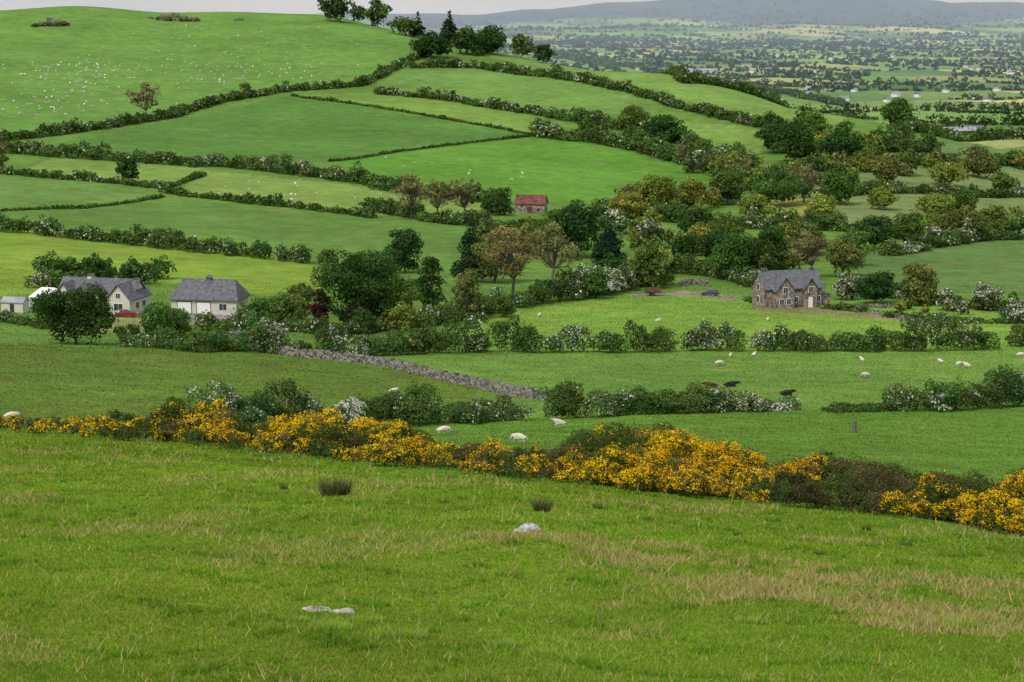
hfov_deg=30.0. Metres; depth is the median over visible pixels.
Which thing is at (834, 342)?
hawthorn hedge
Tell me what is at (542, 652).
grass tussock
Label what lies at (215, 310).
walls
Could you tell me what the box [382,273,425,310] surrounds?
beech tree
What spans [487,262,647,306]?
hawthorn hedge
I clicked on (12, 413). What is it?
sheep
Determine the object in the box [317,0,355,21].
sycamore tree
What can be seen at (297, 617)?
grass tussock
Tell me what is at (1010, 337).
hawthorn hedge
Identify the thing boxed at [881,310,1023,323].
hawthorn hedge
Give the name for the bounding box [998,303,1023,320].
hawthorn tree
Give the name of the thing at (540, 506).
rush tuft
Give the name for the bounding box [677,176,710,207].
willow tree
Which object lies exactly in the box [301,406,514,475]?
gorse thicket
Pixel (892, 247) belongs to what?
hawthorn hedge
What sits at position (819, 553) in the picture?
rush tuft
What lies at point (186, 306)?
garage door
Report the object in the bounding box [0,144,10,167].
oak tree
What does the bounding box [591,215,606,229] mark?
beech tree
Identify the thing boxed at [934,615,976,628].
grass tussock
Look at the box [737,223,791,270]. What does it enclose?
sycamore tree
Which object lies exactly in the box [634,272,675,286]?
hawthorn hedge
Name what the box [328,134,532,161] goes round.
hawthorn hedge
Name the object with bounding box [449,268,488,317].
oak tree
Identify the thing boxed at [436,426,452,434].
sheep
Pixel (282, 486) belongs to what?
rush tuft
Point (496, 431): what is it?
pasture grass
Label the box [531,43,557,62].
sycamore tree
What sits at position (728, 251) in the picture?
beech tree
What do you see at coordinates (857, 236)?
beech tree
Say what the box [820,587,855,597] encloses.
grass tussock
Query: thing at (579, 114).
hawthorn hedge
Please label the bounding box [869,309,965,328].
dry stone wall
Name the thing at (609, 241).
conifer tree
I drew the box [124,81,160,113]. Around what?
ash tree
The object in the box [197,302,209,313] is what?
garage door
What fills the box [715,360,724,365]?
sheep
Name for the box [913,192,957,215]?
willow tree
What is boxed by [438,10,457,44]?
conifer tree
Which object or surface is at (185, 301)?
garage door frame
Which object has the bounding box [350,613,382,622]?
grass tussock
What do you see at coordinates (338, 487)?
rush tuft
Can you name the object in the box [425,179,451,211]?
ash tree
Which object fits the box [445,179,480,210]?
ash tree
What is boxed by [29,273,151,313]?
cream bungalow
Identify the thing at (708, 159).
oak tree
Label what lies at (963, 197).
beech tree
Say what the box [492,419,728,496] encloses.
gorse thicket
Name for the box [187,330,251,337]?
dry stone wall
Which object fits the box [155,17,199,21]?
scrub bush
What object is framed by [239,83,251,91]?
oak tree
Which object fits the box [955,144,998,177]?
oak tree
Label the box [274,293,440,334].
woodland
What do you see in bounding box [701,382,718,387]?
cow
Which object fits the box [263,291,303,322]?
beech tree
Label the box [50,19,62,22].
rock outcrop
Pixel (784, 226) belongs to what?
willow tree
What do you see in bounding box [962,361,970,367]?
sheep
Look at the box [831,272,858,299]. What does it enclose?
hawthorn tree
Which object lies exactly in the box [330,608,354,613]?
rock
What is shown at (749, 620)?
grass tussock
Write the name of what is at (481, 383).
dry stone wall
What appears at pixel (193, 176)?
hawthorn hedge
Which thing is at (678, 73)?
hawthorn hedge
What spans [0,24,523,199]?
sheep flock
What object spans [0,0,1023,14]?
sky
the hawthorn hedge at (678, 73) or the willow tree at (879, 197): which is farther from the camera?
the hawthorn hedge at (678, 73)
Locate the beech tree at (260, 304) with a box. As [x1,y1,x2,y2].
[242,297,276,321]
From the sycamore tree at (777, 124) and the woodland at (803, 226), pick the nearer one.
the woodland at (803, 226)
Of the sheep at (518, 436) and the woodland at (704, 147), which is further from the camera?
the woodland at (704, 147)
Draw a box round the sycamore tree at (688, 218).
[677,205,716,232]
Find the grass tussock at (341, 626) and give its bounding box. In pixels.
[309,617,356,630]
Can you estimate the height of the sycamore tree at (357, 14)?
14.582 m
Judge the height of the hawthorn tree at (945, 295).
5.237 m
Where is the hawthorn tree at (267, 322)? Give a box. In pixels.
[251,316,288,339]
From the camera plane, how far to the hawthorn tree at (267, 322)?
326.29 m
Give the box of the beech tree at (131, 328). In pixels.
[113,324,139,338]
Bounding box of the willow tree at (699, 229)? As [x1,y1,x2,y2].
[683,221,714,255]
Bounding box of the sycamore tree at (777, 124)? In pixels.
[754,119,787,152]
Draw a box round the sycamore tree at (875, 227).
[858,216,898,247]
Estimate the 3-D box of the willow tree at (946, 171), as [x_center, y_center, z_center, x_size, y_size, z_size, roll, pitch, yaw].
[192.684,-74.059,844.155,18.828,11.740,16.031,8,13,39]
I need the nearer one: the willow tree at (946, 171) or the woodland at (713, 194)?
the woodland at (713, 194)
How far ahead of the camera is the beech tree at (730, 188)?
736.81 m
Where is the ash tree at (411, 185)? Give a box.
[390,173,429,218]
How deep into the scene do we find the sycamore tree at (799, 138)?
897.33 m
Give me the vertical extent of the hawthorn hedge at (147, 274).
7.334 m
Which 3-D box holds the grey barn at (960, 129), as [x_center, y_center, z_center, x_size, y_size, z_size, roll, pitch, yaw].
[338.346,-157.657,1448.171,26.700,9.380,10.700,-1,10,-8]
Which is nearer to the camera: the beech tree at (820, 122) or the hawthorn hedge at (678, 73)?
the beech tree at (820, 122)
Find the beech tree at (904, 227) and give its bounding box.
[891,209,931,242]
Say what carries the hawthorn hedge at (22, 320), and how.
on the ground at (558, 172)
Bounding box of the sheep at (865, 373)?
[860,372,869,376]
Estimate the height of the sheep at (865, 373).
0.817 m
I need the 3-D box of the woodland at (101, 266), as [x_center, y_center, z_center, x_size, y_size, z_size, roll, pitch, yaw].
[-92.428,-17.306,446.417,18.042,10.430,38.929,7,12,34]
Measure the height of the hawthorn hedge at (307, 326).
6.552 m
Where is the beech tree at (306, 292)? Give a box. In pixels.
[285,282,315,304]
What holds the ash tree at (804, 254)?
on the ground at (558, 172)
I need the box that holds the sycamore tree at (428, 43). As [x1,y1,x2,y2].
[408,30,453,57]
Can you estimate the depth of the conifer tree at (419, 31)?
1471.13 m
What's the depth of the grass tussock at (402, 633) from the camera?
39.66 m
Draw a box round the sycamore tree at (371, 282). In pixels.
[310,248,397,320]
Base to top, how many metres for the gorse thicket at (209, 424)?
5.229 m
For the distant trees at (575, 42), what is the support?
on the ground at (558, 172)
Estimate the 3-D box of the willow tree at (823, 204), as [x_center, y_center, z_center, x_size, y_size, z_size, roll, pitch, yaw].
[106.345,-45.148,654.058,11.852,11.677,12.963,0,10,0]
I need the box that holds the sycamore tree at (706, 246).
[694,227,735,261]
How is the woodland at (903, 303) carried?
on the ground at (558, 172)
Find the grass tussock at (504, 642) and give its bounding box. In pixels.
[484,634,520,647]
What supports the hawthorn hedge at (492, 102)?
on the ground at (558, 172)
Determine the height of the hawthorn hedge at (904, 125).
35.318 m
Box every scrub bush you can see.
[30,21,69,26]
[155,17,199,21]
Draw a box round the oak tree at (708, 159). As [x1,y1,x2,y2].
[700,151,726,171]
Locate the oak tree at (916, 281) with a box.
[897,262,939,304]
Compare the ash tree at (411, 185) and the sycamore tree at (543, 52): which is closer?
the ash tree at (411, 185)
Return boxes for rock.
[302,606,330,611]
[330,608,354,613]
[514,523,540,532]
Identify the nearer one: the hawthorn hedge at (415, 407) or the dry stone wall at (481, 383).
the hawthorn hedge at (415, 407)
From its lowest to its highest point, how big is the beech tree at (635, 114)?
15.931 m
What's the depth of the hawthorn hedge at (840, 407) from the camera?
210.70 m
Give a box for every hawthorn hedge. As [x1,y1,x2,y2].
[0,76,364,140]
[0,136,205,167]
[0,166,169,188]
[0,194,165,211]
[0,212,338,264]
[0,308,60,328]
[23,261,157,287]
[118,327,256,352]
[158,185,377,217]
[163,171,206,188]
[185,378,382,425]
[193,307,361,334]
[201,152,398,186]
[235,309,567,355]
[290,93,535,135]
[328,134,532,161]
[350,294,497,333]
[354,48,425,85]
[358,197,502,228]
[366,175,512,201]
[368,381,533,426]
[373,86,546,115]
[403,56,769,126]
[470,43,857,117]
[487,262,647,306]
[503,216,596,229]
[528,117,771,177]
[532,379,620,418]
[544,106,750,154]
[550,48,850,106]
[561,318,724,352]
[591,198,1023,245]
[600,381,802,417]
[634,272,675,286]
[664,252,770,278]
[714,307,999,352]
[723,267,755,287]
[742,296,751,302]
[761,115,946,152]
[813,179,1023,197]
[820,301,869,311]
[820,401,896,412]
[837,274,1023,310]
[848,145,1023,169]
[877,116,1023,141]
[877,228,1023,255]
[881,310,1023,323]
[881,375,974,411]
[925,363,1023,411]
[1004,324,1023,346]
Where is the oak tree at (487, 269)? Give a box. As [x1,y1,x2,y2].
[462,228,516,282]
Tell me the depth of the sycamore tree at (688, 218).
611.89 m
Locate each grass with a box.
[0,267,1023,534]
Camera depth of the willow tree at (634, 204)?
663.53 m
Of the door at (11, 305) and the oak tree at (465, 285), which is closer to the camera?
the door at (11, 305)
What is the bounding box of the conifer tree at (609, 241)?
[589,218,626,264]
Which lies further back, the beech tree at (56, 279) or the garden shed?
the beech tree at (56, 279)
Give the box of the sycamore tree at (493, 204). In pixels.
[480,196,515,214]
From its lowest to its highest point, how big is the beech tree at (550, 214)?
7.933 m
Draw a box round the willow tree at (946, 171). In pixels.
[925,160,968,185]
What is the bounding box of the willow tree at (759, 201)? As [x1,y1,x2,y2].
[735,193,778,217]
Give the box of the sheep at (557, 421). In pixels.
[550,418,565,427]
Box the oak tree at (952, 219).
[937,205,989,235]
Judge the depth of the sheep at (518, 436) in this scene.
158.05 m
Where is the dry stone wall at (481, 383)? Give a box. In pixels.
[250,344,549,399]
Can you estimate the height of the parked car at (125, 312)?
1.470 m
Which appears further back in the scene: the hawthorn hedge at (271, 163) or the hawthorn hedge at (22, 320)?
the hawthorn hedge at (271, 163)
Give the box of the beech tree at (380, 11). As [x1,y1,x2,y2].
[362,0,392,26]
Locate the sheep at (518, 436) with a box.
[509,433,527,443]
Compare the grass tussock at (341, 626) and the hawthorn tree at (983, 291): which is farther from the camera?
the hawthorn tree at (983, 291)
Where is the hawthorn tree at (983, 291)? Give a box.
[972,281,1004,310]
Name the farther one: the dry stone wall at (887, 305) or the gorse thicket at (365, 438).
the dry stone wall at (887, 305)
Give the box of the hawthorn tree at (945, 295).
[936,288,961,310]
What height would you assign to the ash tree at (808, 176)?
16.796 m
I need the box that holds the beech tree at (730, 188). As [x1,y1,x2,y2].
[708,168,749,204]
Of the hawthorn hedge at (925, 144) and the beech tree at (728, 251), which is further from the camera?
the hawthorn hedge at (925, 144)
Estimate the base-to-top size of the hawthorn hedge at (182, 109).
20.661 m
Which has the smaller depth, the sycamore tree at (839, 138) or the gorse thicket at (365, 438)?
the gorse thicket at (365, 438)
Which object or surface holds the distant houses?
on the ground at (558, 172)
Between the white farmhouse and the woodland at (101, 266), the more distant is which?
the white farmhouse
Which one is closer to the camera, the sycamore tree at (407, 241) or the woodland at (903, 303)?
the woodland at (903, 303)
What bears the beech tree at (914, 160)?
on the ground at (558, 172)
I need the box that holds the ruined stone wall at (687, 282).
[678,279,709,285]
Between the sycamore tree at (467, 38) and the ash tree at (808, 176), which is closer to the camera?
the ash tree at (808, 176)
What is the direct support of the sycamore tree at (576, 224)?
on the ground at (558, 172)
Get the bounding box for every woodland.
[30,250,176,279]
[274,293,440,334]
[474,207,702,271]
[614,180,770,215]
[622,123,745,178]
[705,142,888,199]
[705,211,828,269]
[762,106,891,158]
[892,288,1022,313]
[895,149,1023,175]
[919,205,1023,230]
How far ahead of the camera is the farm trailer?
437.37 m
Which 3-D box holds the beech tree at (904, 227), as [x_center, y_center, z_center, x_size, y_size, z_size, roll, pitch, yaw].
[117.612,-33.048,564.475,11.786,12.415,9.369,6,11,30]
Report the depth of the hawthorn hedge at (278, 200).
669.40 m
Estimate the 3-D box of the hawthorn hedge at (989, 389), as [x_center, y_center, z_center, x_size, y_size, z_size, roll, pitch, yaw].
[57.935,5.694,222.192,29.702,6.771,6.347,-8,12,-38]
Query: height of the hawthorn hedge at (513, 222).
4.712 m
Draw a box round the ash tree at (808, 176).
[787,163,822,202]
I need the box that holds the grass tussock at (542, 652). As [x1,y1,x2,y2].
[531,646,559,655]
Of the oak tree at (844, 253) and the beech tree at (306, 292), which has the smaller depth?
the beech tree at (306, 292)
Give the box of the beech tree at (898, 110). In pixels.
[879,97,913,123]
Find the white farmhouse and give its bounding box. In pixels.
[741,63,751,65]
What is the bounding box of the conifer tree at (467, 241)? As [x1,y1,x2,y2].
[449,214,486,279]
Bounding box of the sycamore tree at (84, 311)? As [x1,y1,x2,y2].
[30,280,120,344]
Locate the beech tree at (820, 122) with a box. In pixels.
[793,109,835,139]
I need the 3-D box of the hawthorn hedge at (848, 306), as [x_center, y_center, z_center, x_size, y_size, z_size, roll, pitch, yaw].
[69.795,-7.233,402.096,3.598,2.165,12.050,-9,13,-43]
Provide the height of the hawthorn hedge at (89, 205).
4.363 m
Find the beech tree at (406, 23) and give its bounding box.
[386,15,420,35]
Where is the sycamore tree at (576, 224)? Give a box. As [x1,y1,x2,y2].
[546,199,601,257]
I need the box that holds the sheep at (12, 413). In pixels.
[3,411,21,418]
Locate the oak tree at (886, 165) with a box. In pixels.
[862,152,911,182]
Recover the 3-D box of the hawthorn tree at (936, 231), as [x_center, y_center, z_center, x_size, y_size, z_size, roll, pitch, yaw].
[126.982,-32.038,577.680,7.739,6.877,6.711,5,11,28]
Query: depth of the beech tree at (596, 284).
428.26 m
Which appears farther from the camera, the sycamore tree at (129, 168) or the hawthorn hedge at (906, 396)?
the sycamore tree at (129, 168)
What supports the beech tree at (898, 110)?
on the ground at (558, 172)
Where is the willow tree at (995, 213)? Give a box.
[978,203,1020,229]
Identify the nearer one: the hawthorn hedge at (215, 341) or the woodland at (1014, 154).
the hawthorn hedge at (215, 341)
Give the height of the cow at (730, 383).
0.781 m
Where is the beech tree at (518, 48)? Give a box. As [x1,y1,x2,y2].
[509,33,535,56]
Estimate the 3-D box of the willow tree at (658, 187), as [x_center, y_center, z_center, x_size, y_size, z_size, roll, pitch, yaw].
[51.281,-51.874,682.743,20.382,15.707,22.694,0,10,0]
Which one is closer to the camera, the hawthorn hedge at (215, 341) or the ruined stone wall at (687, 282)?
the hawthorn hedge at (215, 341)
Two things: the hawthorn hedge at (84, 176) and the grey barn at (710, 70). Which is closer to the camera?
the hawthorn hedge at (84, 176)
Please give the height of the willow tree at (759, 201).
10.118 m
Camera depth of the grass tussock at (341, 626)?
40.82 m
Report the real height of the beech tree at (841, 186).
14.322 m
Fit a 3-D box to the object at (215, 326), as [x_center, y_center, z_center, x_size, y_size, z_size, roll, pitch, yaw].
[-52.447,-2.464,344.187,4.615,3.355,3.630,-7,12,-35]
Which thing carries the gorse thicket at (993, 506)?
on the ground at (558, 172)
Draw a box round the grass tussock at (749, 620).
[733,613,768,623]
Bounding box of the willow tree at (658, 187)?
[632,173,683,210]
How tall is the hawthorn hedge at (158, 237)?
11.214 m
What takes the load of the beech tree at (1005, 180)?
on the ground at (558, 172)
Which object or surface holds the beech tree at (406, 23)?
on the ground at (558, 172)
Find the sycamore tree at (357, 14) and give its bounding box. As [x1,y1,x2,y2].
[348,4,365,21]
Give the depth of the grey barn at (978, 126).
1452.33 m
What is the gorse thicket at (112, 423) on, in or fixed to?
on the ground at (558, 172)
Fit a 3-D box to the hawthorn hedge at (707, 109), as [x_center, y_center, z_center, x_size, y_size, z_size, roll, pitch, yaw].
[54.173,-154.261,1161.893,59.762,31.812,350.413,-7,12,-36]
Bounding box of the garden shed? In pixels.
[0,296,29,312]
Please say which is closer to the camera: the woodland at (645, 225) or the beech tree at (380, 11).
the woodland at (645, 225)
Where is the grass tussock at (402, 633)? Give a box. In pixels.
[373,624,429,639]
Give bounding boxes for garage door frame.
[177,301,191,312]
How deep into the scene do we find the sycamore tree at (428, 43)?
1324.12 m
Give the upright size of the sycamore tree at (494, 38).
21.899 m
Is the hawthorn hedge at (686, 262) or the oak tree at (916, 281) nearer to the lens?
the oak tree at (916, 281)
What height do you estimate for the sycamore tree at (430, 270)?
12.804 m
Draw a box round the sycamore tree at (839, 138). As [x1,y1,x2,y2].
[819,128,865,158]
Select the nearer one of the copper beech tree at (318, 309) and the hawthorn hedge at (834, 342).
the hawthorn hedge at (834, 342)
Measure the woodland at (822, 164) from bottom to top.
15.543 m
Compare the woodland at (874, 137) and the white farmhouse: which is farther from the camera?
the white farmhouse
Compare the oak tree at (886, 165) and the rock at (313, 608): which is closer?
the rock at (313, 608)
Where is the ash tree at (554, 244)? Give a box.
[526,219,581,284]
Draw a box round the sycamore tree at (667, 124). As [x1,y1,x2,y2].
[641,114,687,140]
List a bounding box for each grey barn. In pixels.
[687,68,714,72]
[941,127,976,132]
[964,125,984,128]
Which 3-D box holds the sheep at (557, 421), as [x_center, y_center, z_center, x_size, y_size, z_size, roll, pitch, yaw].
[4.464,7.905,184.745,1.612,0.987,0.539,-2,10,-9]
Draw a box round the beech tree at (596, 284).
[582,268,610,297]
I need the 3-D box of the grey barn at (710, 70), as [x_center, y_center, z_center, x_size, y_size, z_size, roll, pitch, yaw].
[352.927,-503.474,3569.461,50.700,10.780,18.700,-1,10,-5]
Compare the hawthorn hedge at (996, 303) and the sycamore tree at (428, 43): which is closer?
the hawthorn hedge at (996, 303)
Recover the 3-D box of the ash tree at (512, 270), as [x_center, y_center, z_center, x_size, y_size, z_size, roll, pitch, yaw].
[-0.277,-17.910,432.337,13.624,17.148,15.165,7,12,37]
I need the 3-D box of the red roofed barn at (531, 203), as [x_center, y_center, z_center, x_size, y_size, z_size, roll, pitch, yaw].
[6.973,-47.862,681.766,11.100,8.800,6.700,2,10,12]
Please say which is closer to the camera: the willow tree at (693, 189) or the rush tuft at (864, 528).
the rush tuft at (864, 528)
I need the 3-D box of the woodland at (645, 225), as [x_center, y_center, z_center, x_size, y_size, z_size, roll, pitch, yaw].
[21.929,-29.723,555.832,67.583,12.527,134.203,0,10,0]
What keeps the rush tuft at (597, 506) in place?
on the ground at (558, 172)
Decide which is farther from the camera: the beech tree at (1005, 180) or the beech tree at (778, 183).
the beech tree at (1005, 180)
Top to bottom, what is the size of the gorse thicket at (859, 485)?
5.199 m
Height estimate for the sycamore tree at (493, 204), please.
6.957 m
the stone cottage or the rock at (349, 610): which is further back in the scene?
the stone cottage
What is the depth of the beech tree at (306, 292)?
407.62 m
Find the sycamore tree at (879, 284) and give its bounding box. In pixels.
[851,270,900,302]
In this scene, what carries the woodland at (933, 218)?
on the ground at (558, 172)
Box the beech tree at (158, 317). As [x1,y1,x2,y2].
[137,299,191,336]
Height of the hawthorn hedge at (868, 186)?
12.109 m
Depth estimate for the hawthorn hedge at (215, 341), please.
290.43 m
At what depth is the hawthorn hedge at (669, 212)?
629.41 m
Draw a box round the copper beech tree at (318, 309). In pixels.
[306,289,335,323]
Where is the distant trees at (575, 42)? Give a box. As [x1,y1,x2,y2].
[345,1,1023,140]
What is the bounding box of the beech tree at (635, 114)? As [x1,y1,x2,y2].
[617,103,651,128]
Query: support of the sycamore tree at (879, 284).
on the ground at (558, 172)
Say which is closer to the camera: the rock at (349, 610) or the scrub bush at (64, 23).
the rock at (349, 610)
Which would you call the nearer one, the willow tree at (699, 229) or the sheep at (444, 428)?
the sheep at (444, 428)
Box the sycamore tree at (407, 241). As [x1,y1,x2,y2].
[382,228,424,272]
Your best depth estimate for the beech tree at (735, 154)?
857.68 m
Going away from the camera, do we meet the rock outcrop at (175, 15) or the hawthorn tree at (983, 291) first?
the hawthorn tree at (983, 291)
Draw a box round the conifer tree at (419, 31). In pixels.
[409,11,425,36]
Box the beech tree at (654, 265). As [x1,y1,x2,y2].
[626,234,672,286]
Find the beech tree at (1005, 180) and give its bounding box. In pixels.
[989,171,1020,190]
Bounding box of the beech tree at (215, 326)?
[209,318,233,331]
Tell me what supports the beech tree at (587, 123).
on the ground at (558, 172)
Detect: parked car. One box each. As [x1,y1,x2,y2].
[115,309,137,317]
[700,289,719,295]
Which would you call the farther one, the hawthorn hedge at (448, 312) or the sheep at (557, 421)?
the hawthorn hedge at (448, 312)
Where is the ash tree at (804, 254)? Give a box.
[788,228,829,267]
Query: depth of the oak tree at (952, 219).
595.24 m
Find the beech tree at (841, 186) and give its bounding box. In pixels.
[818,168,860,204]
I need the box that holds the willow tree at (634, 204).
[607,191,648,216]
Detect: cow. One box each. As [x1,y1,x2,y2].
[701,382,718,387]
[723,381,740,386]
[779,389,796,395]
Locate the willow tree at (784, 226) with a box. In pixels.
[778,221,806,237]
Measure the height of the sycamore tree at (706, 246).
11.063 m
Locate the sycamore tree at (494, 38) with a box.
[477,25,507,53]
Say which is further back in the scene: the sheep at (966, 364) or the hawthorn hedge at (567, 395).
the sheep at (966, 364)
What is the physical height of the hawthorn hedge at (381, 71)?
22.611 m
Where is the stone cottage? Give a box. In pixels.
[750,266,830,307]
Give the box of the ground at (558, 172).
[0,0,1023,681]
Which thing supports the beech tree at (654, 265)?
on the ground at (558, 172)
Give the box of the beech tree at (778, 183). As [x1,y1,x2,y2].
[747,164,809,204]
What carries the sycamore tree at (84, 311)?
on the ground at (558, 172)
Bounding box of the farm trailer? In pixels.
[644,287,665,295]
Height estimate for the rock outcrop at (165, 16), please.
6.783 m
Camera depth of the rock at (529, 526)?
59.55 m
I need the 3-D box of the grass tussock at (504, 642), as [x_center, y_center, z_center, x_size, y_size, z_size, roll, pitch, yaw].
[-0.184,5.995,38.175,0.799,0.343,0.607,0,10,0]
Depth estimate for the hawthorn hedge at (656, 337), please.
322.11 m
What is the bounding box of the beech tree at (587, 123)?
[577,117,598,132]
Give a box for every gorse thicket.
[0,409,136,438]
[116,396,328,454]
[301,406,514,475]
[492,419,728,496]
[685,438,914,514]
[874,461,1023,535]
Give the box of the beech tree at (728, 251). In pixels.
[710,231,759,279]
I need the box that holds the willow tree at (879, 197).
[866,183,900,209]
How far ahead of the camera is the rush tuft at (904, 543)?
63.49 m
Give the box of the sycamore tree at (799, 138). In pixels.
[768,121,820,161]
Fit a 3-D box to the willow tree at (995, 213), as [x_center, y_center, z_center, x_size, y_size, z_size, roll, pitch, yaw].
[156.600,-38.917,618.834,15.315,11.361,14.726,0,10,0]
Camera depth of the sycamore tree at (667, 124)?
969.40 m
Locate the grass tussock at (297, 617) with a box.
[277,613,311,621]
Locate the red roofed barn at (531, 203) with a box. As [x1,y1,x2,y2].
[514,195,548,213]
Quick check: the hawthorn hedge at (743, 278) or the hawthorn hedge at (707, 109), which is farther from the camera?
the hawthorn hedge at (707, 109)
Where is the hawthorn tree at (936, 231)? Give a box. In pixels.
[918,224,944,241]
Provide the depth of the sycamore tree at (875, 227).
560.97 m
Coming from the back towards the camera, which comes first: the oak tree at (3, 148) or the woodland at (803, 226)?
the oak tree at (3, 148)
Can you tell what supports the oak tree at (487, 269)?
on the ground at (558, 172)
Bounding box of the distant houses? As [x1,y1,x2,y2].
[566,33,1014,101]
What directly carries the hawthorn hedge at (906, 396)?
on the ground at (558, 172)
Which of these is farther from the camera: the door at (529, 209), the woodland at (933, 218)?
the door at (529, 209)
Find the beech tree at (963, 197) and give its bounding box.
[946,188,980,211]
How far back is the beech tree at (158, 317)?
323.48 m
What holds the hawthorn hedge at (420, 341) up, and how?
on the ground at (558, 172)
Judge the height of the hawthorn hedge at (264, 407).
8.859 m
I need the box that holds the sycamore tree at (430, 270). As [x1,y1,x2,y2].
[412,256,447,307]
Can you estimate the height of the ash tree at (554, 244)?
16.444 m
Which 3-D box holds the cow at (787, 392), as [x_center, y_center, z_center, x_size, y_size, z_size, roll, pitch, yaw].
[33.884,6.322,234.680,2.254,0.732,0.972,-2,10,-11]
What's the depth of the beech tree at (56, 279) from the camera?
419.80 m
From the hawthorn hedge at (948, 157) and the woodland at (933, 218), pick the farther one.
the hawthorn hedge at (948, 157)
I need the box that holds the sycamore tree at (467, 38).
[450,25,483,53]
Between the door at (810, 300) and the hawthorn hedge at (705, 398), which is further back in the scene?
the door at (810, 300)
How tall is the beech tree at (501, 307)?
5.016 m
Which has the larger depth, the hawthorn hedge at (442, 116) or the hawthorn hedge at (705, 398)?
the hawthorn hedge at (442, 116)
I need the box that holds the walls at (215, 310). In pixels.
[171,297,247,315]
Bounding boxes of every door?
[10,304,13,312]
[178,302,190,312]
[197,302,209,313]
[527,207,532,212]
[808,297,812,306]
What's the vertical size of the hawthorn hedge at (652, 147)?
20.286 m
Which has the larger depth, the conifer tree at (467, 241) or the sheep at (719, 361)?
the conifer tree at (467, 241)
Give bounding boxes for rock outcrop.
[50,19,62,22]
[158,14,169,18]
[168,13,180,17]
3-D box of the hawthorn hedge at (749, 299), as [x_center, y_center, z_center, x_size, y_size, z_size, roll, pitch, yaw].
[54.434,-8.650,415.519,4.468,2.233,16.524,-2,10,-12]
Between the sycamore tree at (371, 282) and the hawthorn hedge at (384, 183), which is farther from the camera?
the hawthorn hedge at (384, 183)
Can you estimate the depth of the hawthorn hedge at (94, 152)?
821.73 m
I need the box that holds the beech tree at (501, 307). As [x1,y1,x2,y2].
[494,295,516,316]
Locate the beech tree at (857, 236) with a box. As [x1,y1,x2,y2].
[834,226,876,263]
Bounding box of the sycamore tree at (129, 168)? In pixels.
[115,157,139,179]
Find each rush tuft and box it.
[278,480,287,489]
[314,475,354,496]
[529,494,554,511]
[592,502,602,508]
[813,549,825,554]
[860,524,871,530]
[898,541,911,545]
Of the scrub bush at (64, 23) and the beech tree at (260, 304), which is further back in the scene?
the scrub bush at (64, 23)
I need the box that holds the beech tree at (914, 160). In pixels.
[892,151,924,173]
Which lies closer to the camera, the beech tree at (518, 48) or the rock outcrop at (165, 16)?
the beech tree at (518, 48)
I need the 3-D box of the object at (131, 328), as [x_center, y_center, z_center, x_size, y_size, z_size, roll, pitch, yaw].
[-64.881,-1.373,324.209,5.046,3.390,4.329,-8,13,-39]
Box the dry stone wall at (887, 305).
[854,303,894,307]
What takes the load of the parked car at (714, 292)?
on the ground at (558, 172)
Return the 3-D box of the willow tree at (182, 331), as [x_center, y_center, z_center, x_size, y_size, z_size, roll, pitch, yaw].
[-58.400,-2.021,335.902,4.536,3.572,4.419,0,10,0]
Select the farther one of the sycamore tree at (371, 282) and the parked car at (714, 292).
the parked car at (714, 292)
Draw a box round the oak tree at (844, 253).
[824,235,866,273]
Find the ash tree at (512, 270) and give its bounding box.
[481,223,546,294]
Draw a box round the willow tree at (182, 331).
[176,326,193,336]
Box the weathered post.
[852,420,856,432]
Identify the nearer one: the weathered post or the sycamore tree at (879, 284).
the weathered post
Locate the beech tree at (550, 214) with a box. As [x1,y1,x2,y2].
[540,209,562,222]
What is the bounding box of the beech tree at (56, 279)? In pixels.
[46,271,62,287]
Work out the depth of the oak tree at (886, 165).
825.07 m
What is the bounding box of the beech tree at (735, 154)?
[723,149,764,167]
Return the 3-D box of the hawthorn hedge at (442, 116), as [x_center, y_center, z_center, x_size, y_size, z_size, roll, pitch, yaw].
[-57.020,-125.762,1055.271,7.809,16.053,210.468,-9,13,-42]
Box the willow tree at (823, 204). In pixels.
[806,192,839,218]
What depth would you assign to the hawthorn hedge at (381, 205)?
641.39 m
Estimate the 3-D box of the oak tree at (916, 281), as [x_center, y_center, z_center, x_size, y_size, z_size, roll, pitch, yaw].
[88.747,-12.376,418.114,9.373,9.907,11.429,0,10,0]

